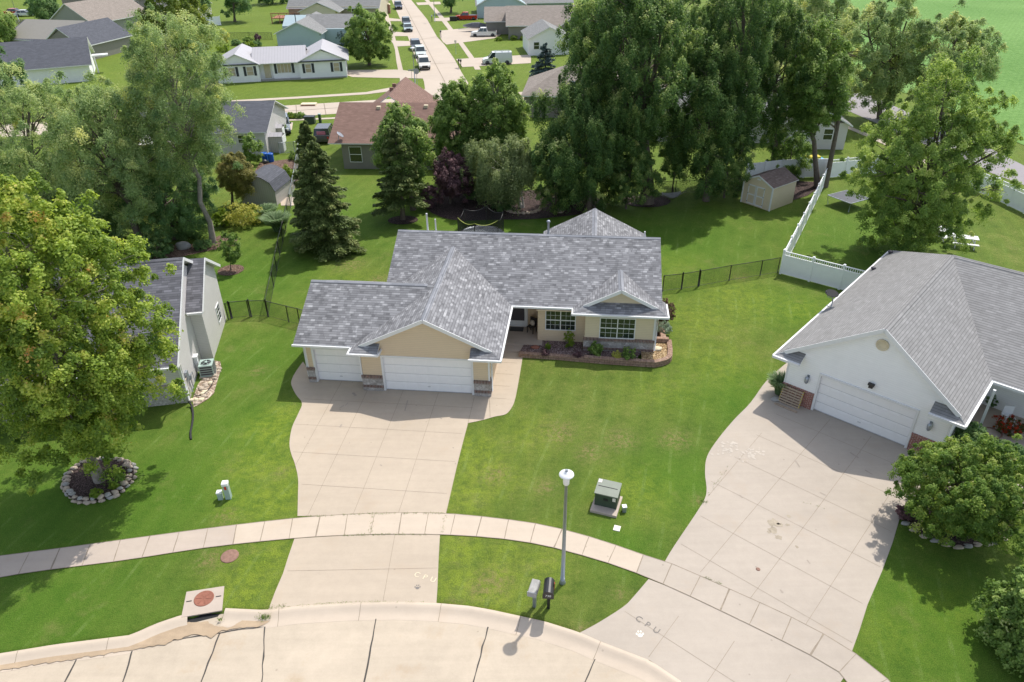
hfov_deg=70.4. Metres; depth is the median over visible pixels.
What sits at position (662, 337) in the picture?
raised planter
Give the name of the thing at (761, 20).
silver maple
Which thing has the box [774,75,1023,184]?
country road
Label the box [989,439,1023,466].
ground shrub
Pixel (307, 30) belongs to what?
pale blue house
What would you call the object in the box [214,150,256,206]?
deciduous tree
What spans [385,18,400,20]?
driveway
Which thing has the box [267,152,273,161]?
rain barrel
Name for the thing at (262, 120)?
dark roof house
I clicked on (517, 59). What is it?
driveway
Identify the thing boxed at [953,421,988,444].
ground shrub
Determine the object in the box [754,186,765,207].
door
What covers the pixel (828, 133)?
window
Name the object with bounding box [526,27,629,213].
silver maple
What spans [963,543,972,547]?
edging stone
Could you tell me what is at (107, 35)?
slate house
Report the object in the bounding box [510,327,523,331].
doormat
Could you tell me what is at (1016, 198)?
vinyl fence
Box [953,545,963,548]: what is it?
edging stone
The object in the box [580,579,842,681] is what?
neighbour apron
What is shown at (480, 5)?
mint house
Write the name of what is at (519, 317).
front door
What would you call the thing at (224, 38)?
yellow tree
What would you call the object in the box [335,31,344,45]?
blue juniper
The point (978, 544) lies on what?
edging stone
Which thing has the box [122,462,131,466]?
wall stone
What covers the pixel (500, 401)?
front path
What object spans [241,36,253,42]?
garden shrub
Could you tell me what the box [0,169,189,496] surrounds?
maple tree
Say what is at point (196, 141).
locust tree
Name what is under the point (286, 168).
garden plant
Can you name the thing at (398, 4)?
parked car
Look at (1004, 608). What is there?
maple tree
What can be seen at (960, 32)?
locust tree
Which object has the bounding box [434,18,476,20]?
driveway
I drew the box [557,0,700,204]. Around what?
silver maple
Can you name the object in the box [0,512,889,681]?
pavement
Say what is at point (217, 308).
window
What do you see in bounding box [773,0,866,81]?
locust tree
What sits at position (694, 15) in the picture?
silver maple
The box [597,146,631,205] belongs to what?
understory tree
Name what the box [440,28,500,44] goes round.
driveway
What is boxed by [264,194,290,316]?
chain link fence
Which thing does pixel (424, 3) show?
driveway
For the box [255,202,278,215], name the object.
ornamental grass
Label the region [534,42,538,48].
window
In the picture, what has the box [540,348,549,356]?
front shrub
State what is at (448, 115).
cottonwood tree
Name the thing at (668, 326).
side plant
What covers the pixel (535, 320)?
porch chair
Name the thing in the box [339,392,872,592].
tyre scuffs
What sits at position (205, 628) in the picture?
gutter puddle silt
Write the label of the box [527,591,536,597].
door
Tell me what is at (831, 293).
satellite dish
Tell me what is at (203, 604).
storm inlet
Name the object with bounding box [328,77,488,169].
brown roof house
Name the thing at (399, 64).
pavement
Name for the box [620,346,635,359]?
front shrub
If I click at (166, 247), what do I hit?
ground shrub
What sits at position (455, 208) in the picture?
leaf mulch
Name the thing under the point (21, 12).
parked car
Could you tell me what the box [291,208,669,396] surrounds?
ranch house
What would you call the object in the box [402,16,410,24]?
parked suv
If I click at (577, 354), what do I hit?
front shrub
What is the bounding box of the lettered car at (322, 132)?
[313,123,332,142]
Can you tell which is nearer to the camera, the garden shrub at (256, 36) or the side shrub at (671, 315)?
the side shrub at (671, 315)
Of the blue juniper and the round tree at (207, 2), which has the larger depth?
the round tree at (207, 2)
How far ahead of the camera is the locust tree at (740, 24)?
109.93 m
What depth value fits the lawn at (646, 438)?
36.77 m
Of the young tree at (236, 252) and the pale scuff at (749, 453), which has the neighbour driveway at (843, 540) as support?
the pale scuff at (749, 453)
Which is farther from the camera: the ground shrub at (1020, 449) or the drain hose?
the drain hose
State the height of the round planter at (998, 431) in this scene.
0.340 m
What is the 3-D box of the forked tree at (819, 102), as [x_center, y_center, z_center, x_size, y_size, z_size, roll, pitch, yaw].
[26.567,-20.925,64.577,6.533,14.791,7.316,-1,31,0]
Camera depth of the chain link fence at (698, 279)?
50.91 m
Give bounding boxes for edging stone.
[901,521,909,525]
[930,538,939,542]
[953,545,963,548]
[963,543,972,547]
[973,542,982,546]
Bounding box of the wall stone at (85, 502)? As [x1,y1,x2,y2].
[82,500,90,504]
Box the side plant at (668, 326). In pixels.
[657,320,672,333]
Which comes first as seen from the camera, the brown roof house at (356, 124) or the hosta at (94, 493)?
the hosta at (94, 493)
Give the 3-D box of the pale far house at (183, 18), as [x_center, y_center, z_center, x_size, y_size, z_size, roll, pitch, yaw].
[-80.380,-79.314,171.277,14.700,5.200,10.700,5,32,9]
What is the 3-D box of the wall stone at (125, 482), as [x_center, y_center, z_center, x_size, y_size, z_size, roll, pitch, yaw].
[-18.171,6.662,34.031,0.403,0.238,0.320,-1,31,0]
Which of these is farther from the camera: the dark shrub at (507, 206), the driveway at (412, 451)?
the dark shrub at (507, 206)
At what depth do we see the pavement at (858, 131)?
82.70 m
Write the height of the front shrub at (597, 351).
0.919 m
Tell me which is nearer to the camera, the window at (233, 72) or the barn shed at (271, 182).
the barn shed at (271, 182)
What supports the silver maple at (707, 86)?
on the lawn at (646, 438)
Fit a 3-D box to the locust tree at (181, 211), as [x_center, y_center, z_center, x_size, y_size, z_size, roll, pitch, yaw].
[-27.079,-11.400,57.340,7.905,7.088,8.525,-15,34,-22]
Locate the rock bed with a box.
[193,360,220,406]
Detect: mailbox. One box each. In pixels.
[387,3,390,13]
[527,579,540,607]
[542,577,554,608]
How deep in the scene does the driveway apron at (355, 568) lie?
29.67 m
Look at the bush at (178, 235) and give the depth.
58.28 m
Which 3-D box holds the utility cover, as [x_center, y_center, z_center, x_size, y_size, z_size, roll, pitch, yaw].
[4.559,8.139,31.497,0.287,0.050,0.310,10,33,16]
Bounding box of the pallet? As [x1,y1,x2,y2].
[778,384,803,408]
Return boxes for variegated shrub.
[212,206,229,226]
[221,200,262,228]
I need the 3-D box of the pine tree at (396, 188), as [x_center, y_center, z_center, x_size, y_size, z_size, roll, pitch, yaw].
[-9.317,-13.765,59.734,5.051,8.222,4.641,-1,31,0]
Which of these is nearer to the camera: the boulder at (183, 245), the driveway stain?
the driveway stain
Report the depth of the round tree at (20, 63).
90.58 m
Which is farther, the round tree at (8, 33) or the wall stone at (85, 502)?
the round tree at (8, 33)
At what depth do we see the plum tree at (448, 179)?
62.90 m
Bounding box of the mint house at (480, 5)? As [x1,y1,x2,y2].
[475,0,573,17]
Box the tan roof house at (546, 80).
[521,64,617,117]
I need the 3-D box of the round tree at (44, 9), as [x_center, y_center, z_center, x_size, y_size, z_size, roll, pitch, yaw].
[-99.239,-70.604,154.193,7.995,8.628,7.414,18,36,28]
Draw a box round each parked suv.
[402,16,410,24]
[410,38,421,49]
[417,55,430,69]
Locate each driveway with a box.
[289,362,488,515]
[347,70,422,77]
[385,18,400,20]
[392,31,407,35]
[392,41,409,46]
[417,2,440,4]
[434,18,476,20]
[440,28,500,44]
[456,55,530,66]
[665,363,925,650]
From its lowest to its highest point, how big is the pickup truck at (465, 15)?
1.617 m
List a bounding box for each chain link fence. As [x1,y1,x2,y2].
[224,299,301,323]
[227,32,272,39]
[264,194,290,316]
[278,141,298,206]
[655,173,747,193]
[662,257,780,290]
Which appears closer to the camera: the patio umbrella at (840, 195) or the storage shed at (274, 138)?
the patio umbrella at (840, 195)
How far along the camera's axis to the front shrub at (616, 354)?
42.54 m
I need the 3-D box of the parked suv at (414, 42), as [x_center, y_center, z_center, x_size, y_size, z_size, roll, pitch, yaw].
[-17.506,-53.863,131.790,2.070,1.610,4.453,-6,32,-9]
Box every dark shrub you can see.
[462,181,486,201]
[489,195,515,211]
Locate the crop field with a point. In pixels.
(1005, 18)
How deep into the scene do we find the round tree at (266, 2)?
190.72 m
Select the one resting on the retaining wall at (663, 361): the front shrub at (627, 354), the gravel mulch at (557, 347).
the gravel mulch at (557, 347)
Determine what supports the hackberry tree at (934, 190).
on the lawn at (646, 438)
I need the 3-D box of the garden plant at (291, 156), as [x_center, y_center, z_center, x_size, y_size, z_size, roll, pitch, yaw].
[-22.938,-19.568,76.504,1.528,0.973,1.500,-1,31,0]
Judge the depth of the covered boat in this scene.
148.04 m
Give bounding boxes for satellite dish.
[825,289,838,306]
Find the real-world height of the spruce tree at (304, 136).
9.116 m
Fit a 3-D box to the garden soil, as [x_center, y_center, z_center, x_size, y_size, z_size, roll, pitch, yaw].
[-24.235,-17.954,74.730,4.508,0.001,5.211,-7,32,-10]
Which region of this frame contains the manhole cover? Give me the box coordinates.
[220,549,238,562]
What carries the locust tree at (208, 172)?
on the lawn at (646, 438)
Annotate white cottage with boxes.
[521,19,568,55]
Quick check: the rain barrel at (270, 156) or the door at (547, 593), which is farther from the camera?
the rain barrel at (270, 156)
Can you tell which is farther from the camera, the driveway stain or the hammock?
the hammock
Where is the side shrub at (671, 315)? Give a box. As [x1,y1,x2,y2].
[658,298,676,323]
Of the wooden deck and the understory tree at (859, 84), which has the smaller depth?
the understory tree at (859, 84)
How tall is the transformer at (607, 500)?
1.006 m
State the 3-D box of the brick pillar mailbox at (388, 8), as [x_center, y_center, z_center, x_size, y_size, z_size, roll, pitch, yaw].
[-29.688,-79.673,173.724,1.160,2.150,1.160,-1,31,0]
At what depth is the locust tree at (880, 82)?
82.19 m
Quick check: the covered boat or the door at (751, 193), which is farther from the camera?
the covered boat
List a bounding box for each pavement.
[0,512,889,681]
[210,14,402,101]
[289,117,334,120]
[425,0,480,69]
[848,126,924,162]
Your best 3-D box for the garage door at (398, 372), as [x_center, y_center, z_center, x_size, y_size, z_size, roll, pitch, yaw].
[-4.608,1.830,39.733,5.080,2.320,0.210,3,32,5]
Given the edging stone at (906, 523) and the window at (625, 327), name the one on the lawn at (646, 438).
the edging stone at (906, 523)
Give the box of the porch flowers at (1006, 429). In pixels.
[992,414,1023,436]
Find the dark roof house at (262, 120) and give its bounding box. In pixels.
[107,100,288,165]
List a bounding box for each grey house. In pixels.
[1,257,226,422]
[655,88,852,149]
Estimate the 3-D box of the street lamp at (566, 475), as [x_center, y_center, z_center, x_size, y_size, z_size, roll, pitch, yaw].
[1.989,7.138,27.486,0.550,5.960,0.550,-1,31,0]
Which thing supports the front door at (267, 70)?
in the metal roof house at (321, 58)
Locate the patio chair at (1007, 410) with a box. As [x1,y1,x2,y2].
[1001,405,1015,425]
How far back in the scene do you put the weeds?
28.98 m
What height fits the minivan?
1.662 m
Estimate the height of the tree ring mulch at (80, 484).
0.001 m
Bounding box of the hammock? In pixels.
[661,190,685,198]
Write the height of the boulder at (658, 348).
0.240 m
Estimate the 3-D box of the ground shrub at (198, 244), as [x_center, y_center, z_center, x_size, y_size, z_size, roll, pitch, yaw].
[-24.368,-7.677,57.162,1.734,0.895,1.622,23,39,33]
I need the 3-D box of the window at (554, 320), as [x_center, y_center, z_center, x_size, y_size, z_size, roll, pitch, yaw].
[2.921,-1.246,43.721,1.850,1.400,0.046,3,32,5]
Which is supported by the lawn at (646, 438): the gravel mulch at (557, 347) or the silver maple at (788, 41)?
the silver maple at (788, 41)
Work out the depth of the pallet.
38.72 m
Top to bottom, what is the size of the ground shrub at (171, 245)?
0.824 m
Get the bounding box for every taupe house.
[62,0,155,7]
[484,5,580,38]
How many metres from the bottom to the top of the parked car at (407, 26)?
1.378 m
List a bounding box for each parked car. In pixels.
[3,8,19,12]
[13,9,34,16]
[394,1,402,9]
[403,23,412,31]
[414,45,425,57]
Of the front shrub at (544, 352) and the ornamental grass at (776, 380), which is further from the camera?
the front shrub at (544, 352)
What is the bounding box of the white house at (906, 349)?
[772,250,1023,452]
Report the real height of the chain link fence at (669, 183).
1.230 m
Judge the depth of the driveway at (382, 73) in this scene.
113.69 m
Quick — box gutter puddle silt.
[0,620,269,669]
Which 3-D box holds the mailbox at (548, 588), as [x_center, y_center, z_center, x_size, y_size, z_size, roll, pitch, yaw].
[1.394,9.741,27.566,0.430,1.448,0.715,3,32,6]
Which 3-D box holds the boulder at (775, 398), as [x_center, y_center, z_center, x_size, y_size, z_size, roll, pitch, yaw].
[14.361,3.163,39.354,0.635,0.240,0.420,-11,33,-17]
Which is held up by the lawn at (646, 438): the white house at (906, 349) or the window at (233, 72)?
the white house at (906, 349)
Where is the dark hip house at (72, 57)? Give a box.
[0,36,107,86]
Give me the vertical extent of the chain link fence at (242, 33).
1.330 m
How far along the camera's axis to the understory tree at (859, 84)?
79.59 m
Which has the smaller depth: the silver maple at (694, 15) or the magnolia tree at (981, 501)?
the magnolia tree at (981, 501)
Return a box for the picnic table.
[952,233,979,249]
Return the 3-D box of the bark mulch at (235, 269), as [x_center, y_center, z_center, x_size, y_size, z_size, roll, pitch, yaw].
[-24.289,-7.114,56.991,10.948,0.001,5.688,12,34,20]
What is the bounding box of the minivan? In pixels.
[284,112,290,132]
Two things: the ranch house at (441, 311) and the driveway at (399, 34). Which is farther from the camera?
the driveway at (399, 34)
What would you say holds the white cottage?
on the lawn at (646, 438)
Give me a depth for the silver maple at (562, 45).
99.99 m
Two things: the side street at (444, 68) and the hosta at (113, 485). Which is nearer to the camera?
the hosta at (113, 485)
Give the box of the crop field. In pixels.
[826,0,1023,144]
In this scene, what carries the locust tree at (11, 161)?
on the lawn at (646, 438)
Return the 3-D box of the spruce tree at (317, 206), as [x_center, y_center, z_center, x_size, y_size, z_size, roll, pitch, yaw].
[-14.385,-10.579,54.641,5.741,9.069,6.182,-14,34,-20]
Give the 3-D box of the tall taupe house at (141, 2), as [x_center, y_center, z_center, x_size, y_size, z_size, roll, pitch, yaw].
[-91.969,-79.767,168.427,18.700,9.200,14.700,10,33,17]
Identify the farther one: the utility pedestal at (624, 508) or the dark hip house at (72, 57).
the dark hip house at (72, 57)
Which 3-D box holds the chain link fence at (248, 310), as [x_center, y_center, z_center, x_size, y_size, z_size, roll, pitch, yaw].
[-15.314,-1.827,46.950,6.608,1.320,1.011,7,32,12]
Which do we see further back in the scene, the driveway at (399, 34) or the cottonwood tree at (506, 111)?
the driveway at (399, 34)
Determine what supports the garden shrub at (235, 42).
on the lawn at (646, 438)
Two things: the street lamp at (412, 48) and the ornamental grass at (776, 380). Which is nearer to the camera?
the ornamental grass at (776, 380)
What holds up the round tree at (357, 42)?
on the lawn at (646, 438)
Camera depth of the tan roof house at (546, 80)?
89.95 m
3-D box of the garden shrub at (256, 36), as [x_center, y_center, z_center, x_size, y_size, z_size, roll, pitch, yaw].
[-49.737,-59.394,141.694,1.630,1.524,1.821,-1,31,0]
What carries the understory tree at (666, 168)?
on the lawn at (646, 438)
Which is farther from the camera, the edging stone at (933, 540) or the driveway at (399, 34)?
the driveway at (399, 34)
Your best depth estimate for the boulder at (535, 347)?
43.77 m
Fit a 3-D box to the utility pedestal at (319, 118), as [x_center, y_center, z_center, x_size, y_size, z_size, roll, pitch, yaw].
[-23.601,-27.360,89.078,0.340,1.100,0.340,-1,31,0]
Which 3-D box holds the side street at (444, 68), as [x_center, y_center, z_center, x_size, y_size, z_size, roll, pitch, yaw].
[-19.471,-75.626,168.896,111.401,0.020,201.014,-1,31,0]
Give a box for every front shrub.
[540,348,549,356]
[563,328,574,347]
[572,350,581,357]
[588,341,603,356]
[611,350,620,359]
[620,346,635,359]
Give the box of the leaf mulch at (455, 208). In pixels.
[388,181,816,223]
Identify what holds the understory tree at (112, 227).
on the lawn at (646, 438)
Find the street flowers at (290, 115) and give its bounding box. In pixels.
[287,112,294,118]
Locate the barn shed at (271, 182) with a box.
[239,164,291,204]
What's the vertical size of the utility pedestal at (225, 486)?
0.950 m
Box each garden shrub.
[215,43,228,51]
[231,39,241,45]
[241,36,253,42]
[244,41,256,46]
[253,33,260,40]
[253,39,261,46]
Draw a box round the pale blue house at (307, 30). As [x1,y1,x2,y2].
[274,11,367,46]
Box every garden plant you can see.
[282,164,292,180]
[287,151,300,160]
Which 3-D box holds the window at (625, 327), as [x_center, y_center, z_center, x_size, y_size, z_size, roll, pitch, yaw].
[6.203,-0.740,42.691,2.100,1.400,0.046,3,32,5]
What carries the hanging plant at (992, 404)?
on the white house at (906, 349)
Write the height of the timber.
0.060 m
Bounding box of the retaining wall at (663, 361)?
[519,339,672,367]
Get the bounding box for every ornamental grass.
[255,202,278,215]
[259,210,290,231]
[766,369,795,395]
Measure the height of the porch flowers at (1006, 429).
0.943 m
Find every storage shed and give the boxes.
[268,132,285,152]
[276,124,285,141]
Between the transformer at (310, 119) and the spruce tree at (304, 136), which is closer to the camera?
the spruce tree at (304, 136)
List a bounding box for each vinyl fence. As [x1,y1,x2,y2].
[206,16,220,24]
[745,159,827,177]
[779,249,864,289]
[785,168,827,255]
[830,155,894,177]
[968,172,1023,213]
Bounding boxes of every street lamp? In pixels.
[410,47,415,83]
[559,469,573,584]
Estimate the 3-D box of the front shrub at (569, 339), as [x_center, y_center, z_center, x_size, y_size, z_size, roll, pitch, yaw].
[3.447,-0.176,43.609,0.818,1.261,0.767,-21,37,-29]
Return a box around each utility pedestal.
[216,490,223,499]
[221,480,231,499]
[318,113,321,122]
[622,504,626,512]
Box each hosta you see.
[89,487,102,497]
[108,481,118,489]
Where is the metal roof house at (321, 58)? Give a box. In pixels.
[217,39,348,83]
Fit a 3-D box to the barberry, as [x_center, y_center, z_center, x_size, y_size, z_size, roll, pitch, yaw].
[17.090,7.436,31.592,0.748,0.866,0.757,9,33,15]
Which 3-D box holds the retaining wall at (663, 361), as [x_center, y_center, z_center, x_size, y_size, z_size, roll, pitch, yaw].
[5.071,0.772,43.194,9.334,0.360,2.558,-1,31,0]
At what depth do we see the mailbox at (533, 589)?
27.32 m
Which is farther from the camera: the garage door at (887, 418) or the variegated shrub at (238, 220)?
the variegated shrub at (238, 220)
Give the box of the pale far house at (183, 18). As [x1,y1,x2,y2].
[156,0,211,18]
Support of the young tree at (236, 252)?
on the bark mulch at (235, 269)
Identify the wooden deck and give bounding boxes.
[270,13,299,23]
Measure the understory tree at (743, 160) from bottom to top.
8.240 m
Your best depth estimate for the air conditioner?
41.69 m
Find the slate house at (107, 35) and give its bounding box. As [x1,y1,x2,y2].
[11,17,131,59]
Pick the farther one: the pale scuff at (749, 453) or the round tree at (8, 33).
the round tree at (8, 33)
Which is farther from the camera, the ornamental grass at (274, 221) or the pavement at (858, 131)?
the pavement at (858, 131)
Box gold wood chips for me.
[641,342,667,359]
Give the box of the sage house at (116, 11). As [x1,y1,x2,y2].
[49,0,143,30]
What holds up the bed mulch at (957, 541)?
on the lawn at (646, 438)
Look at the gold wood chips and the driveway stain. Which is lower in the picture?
the driveway stain
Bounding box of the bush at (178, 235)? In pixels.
[165,218,201,240]
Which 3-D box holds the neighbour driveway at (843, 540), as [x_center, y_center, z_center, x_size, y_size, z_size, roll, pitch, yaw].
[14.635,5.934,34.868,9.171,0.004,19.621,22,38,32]
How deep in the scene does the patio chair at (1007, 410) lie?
36.82 m
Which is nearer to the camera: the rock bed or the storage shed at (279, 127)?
the rock bed
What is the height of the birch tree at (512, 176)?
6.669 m
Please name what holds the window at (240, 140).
in the dark roof house at (262, 120)
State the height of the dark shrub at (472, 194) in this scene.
1.916 m
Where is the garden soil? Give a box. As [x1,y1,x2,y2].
[254,158,298,171]
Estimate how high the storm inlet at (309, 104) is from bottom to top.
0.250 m
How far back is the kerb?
27.48 m
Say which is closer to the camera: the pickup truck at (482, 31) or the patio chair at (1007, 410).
the patio chair at (1007, 410)
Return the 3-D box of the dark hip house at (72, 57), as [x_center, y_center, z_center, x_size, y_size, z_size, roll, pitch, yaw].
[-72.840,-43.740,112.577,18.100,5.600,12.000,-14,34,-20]
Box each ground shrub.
[131,228,172,259]
[161,243,174,253]
[192,237,215,250]
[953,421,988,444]
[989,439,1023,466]
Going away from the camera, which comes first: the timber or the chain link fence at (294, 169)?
the timber
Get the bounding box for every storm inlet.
[181,586,223,621]
[300,102,316,105]
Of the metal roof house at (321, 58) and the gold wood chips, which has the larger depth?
the metal roof house at (321, 58)
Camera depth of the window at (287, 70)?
110.39 m
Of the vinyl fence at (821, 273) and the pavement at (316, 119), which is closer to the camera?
the vinyl fence at (821, 273)
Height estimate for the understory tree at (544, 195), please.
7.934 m
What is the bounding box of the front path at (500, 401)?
[469,352,522,422]
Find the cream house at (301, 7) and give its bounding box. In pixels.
[286,0,389,18]
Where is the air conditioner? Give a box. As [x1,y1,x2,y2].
[198,358,216,378]
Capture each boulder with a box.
[175,241,191,249]
[530,345,539,348]
[655,346,661,350]
[770,396,781,400]
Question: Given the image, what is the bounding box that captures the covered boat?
[463,22,485,28]
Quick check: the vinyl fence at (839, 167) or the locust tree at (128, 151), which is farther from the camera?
the vinyl fence at (839, 167)
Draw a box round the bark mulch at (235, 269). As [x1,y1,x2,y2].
[152,236,243,275]
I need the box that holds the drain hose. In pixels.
[188,401,193,439]
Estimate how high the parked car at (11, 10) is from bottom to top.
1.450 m
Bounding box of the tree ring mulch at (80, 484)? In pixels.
[63,459,133,500]
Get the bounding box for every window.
[215,302,221,323]
[226,67,235,76]
[237,135,243,143]
[246,67,253,75]
[276,63,291,72]
[305,64,311,72]
[333,62,339,70]
[348,146,362,161]
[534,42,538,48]
[545,311,575,330]
[599,317,635,339]
[822,129,833,139]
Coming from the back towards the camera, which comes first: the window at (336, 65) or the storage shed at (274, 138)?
the window at (336, 65)
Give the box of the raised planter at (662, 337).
[655,322,668,342]
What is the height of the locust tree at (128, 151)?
13.969 m
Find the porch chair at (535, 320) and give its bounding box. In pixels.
[527,316,536,331]
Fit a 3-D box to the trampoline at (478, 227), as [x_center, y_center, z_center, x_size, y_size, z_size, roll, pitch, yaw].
[-2.448,-8.912,57.312,3.740,2.321,3.740,-1,31,0]
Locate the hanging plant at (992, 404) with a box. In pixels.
[986,395,998,407]
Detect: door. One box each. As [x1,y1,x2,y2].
[263,64,271,77]
[310,348,362,381]
[380,355,473,394]
[509,308,527,326]
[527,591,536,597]
[542,591,553,598]
[746,183,756,204]
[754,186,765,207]
[810,373,919,447]
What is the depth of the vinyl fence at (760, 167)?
69.22 m
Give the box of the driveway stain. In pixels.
[767,515,798,547]
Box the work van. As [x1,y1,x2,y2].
[482,50,512,64]
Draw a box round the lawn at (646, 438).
[0,0,1023,681]
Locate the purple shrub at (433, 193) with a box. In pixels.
[417,182,445,208]
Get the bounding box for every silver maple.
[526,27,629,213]
[551,0,638,69]
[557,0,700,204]
[656,0,726,58]
[660,20,752,201]
[685,0,782,190]
[736,0,832,160]
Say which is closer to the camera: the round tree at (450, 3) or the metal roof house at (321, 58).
the metal roof house at (321, 58)
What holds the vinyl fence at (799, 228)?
on the lawn at (646, 438)
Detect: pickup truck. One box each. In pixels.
[456,11,476,19]
[471,27,496,36]
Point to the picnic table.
(975, 238)
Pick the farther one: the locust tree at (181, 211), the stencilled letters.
the locust tree at (181, 211)
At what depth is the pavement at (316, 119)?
90.73 m
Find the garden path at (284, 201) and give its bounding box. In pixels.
[281,197,293,204]
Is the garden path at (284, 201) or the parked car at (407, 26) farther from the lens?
the parked car at (407, 26)
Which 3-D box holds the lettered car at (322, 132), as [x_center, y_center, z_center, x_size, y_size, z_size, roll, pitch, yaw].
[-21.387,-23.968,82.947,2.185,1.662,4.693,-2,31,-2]
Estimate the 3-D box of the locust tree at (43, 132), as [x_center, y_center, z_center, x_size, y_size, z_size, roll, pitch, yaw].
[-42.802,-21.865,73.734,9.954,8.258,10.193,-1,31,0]
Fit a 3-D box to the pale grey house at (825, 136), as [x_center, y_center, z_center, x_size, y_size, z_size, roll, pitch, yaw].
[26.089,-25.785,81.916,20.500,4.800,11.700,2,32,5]
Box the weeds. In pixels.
[217,470,896,620]
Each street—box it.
[0,0,664,136]
[0,614,644,681]
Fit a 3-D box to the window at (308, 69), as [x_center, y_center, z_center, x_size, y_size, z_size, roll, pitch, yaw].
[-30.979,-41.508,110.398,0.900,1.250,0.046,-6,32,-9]
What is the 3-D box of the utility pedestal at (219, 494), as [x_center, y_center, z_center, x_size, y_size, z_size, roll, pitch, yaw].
[-13.377,7.058,33.218,0.230,0.450,0.230,-4,32,-5]
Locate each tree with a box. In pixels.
[0,9,16,41]
[0,45,40,113]
[0,61,116,237]
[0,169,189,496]
[23,0,60,19]
[40,70,181,236]
[40,170,123,240]
[41,84,143,160]
[109,2,247,243]
[114,152,222,239]
[136,0,217,71]
[142,81,216,203]
[178,0,211,17]
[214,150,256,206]
[215,230,241,270]
[216,0,252,21]
[220,27,229,42]
[241,132,264,163]
[258,0,287,4]
[289,140,367,262]
[292,120,341,230]
[340,2,398,65]
[369,100,436,210]
[371,123,429,219]
[426,74,488,167]
[431,146,473,203]
[442,0,462,12]
[459,131,539,215]
[460,57,533,168]
[529,122,572,214]
[597,137,665,208]
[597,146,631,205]
[658,117,687,191]
[691,106,757,197]
[733,0,801,64]
[765,127,818,179]
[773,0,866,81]
[781,17,857,187]
[785,46,862,108]
[831,0,933,118]
[837,45,1023,255]
[884,432,1023,559]
[894,0,1008,120]
[969,562,1023,677]
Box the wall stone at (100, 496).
[97,494,104,499]
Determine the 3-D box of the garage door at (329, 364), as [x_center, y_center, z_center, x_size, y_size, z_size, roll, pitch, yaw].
[-9.710,1.317,40.677,2.850,2.320,0.300,3,32,5]
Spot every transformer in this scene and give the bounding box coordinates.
[303,115,315,123]
[590,478,622,517]
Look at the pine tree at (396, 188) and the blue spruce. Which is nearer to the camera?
the pine tree at (396, 188)
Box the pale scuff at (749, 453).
[711,441,764,461]
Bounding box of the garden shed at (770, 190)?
[740,167,798,210]
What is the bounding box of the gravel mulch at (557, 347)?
[520,340,640,358]
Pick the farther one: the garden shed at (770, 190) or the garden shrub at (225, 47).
the garden shrub at (225, 47)
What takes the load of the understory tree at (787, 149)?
on the lawn at (646, 438)
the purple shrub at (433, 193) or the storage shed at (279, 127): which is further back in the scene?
the storage shed at (279, 127)
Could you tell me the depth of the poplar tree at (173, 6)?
101.14 m
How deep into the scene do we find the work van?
118.64 m
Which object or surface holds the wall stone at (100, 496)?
on the tree ring mulch at (80, 484)
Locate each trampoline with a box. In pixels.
[457,206,503,232]
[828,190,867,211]
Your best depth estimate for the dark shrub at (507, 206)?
63.18 m
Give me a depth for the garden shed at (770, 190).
63.05 m
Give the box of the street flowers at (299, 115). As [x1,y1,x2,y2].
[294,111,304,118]
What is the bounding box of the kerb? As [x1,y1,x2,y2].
[0,601,681,681]
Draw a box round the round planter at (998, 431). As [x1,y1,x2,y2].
[986,427,1002,438]
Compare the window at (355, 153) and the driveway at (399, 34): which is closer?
the window at (355, 153)
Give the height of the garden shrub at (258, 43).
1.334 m
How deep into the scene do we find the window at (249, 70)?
109.08 m
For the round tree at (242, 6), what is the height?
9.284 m
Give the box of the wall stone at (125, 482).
[120,480,128,485]
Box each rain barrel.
[261,152,267,160]
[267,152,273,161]
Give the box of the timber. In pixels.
[774,402,797,412]
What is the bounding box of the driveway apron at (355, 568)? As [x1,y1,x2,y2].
[269,534,439,608]
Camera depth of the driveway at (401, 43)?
137.46 m
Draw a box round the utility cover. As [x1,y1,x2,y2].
[613,525,620,531]
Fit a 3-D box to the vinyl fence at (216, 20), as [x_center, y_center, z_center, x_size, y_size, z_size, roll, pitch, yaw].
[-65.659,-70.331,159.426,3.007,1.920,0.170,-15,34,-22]
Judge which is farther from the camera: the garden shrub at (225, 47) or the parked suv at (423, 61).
the garden shrub at (225, 47)
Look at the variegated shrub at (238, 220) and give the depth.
60.65 m
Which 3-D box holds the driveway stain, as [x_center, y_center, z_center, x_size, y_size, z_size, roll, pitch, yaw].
[11.582,8.145,31.310,1.219,0.001,1.969,4,32,8]
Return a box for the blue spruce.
[529,42,555,76]
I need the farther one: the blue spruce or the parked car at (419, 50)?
the parked car at (419, 50)
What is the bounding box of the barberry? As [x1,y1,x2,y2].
[895,504,911,520]
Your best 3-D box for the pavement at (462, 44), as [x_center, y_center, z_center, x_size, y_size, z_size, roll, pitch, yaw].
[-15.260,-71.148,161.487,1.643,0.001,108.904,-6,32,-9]
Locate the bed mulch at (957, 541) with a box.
[903,500,1008,545]
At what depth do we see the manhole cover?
30.36 m

